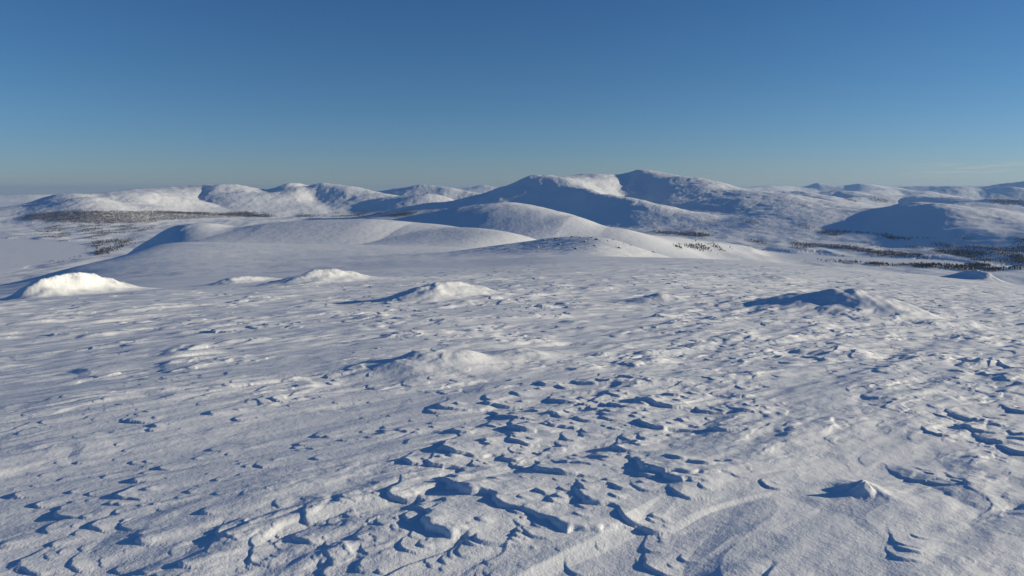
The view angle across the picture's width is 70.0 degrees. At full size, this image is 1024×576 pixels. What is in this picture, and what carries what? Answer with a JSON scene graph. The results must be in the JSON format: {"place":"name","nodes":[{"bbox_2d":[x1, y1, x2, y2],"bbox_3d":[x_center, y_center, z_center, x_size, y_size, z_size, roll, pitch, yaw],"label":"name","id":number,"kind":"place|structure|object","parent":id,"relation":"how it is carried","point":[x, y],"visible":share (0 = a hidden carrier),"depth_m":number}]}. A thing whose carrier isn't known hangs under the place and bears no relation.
{"place":"outdoors","nodes":[
{"label":"outdoors","id":0,"kind":"place"},
{"bbox_2d":[0,184,344,226],"bbox_3d":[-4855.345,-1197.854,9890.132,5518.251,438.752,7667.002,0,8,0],"label":"mountain","id":1,"kind":"structure","parent":0,"point":[224,198],"depth_m":8812.08},
{"bbox_2d":[265,183,397,214],"bbox_3d":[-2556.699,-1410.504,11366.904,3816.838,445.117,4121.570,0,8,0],"label":"mountain","id":2,"kind":"structure","parent":0,"point":[342,199],"depth_m":10711.10},
{"bbox_2d":[128,219,535,253],"bbox_3d":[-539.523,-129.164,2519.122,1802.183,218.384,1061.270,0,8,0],"label":"hill","id":3,"kind":"structure","parent":0,"point":[356,229],"depth_m":2264.28},
{"bbox_2d":[350,185,481,215],"bbox_3d":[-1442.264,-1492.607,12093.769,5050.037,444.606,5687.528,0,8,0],"label":"mountain","id":4,"kind":"structure","parent":0,"point":[414,195],"depth_m":10105.81},
{"bbox_2d":[0,256,1023,575],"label":"snow plateau","id":5,"kind":"structure","parent":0,"point":[178,426],"depth_m":5.04},
{"bbox_2d":[0,272,178,300],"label":"snow mound","id":6,"kind":"object","parent":5,"relation":"on","point":[74,284],"visible":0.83,"depth_m":58.21},
{"bbox_2d":[190,276,280,286],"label":"snow mound","id":7,"kind":"object","parent":5,"relation":"on","point":[243,279],"visible":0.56,"depth_m":64.50},
{"bbox_2d":[225,268,429,288],"bbox_3d":[-9.005,-0.409,37.049,7.091,1.261,11.365,6,10,38],"label":"snow mound","id":8,"kind":"object","parent":5,"relation":"on","point":[322,277],"visible":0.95,"depth_m":35.20},
{"bbox_2d":[333,281,570,307],"bbox_3d":[-1.701,0.150,22.283,7.846,0.814,5.301,-7,10,-41],"label":"snow mound","id":9,"kind":"object","parent":5,"relation":"on","point":[455,293],"visible":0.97,"depth_m":21.04},
{"bbox_2d":[277,346,634,394],"bbox_3d":[-0.483,0.866,8.352,4.328,0.453,2.833,-6,10,-40],"label":"snow mound","id":10,"kind":"object","parent":5,"relation":"on","point":[432,370],"visible":0.99,"depth_m":7.66},
{"bbox_2d":[587,293,701,307],"bbox_3d":[4.242,0.347,20.814,4.393,0.422,3.465,-4,9,-28],"label":"snow mound","id":11,"kind":"object","parent":5,"relation":"on","point":[654,300],"visible":0.81,"depth_m":20.27},
{"bbox_2d":[717,275,843,285],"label":"snow mound","id":12,"kind":"object","parent":5,"relation":"on","point":[779,279],"visible":0.9,"depth_m":43.79},
{"bbox_2d":[655,288,1023,337],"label":"snow mound","id":13,"kind":"object","parent":5,"relation":"on","point":[854,305],"visible":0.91,"depth_m":17.93},
{"bbox_2d":[783,469,975,531],"bbox_3d":[1.853,1.052,3.745,0.841,0.134,0.896,0,8,0],"label":"snow mound","id":14,"kind":"object","parent":5,"relation":"on","point":[885,501],"visible":1,"depth_m":3.65},
{"bbox_2d":[931,270,1015,284],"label":"snow mound","id":15,"kind":"object","parent":5,"relation":"on","point":[977,275],"visible":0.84,"depth_m":97.55},
{"bbox_2d":[0,202,1023,294],"bbox_3d":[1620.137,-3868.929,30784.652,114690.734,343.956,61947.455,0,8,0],"label":"snow valley","id":16,"kind":"structure","parent":0,"point":[209,257],"depth_m":1123.98},
{"bbox_2d":[14,208,432,261],"bbox_3d":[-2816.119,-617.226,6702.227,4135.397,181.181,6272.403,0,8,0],"label":"birch woods","id":17,"kind":"object","parent":16,"relation":"on","point":[166,212],"visible":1,"depth_m":7231.39},
{"bbox_2d":[646,196,1023,270],"bbox_3d":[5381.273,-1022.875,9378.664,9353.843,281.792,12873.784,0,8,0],"label":"birch woods","id":18,"kind":"object","parent":16,"relation":"on","point":[1016,256],"visible":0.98,"depth_m":3945.43},
{"bbox_2d":[0,238,1023,269],"bbox_3d":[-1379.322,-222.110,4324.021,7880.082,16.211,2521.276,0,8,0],"label":"frozen lake","id":19,"kind":"structure","parent":0,"point":[19,253],"depth_m":4047.64},
{"bbox_2d":[0,181,1023,201],"bbox_3d":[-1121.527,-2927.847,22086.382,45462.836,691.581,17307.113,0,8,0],"label":"hills","id":20,"kind":"structure","parent":0,"point":[1014,190],"depth_m":19441.80},
{"bbox_2d":[0,0,1023,194],"label":"sky","id":21,"kind":"structure","parent":0,"point":[97,96]},
{"bbox_2d":[391,202,755,260],"bbox_3d":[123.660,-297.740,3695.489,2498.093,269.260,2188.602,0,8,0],"label":"hill","id":22,"kind":"structure","parent":0,"point":[534,222],"depth_m":3252.29},
{"bbox_2d":[352,170,872,241],"bbox_3d":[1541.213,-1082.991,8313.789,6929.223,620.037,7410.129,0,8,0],"label":"mountain","id":23,"kind":"structure","parent":0,"point":[637,200],"depth_m":7149.48},
{"bbox_2d":[762,190,1023,208],"bbox_3d":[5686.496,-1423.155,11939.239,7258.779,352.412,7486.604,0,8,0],"label":"hill","id":24,"kind":"structure","parent":0,"point":[841,195],"depth_m":11558.81},
{"bbox_2d":[841,202,1023,252],"bbox_3d":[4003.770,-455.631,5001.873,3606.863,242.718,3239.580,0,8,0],"label":"hill","id":25,"kind":"structure","parent":0,"point":[941,223],"depth_m":4772.89}
]}

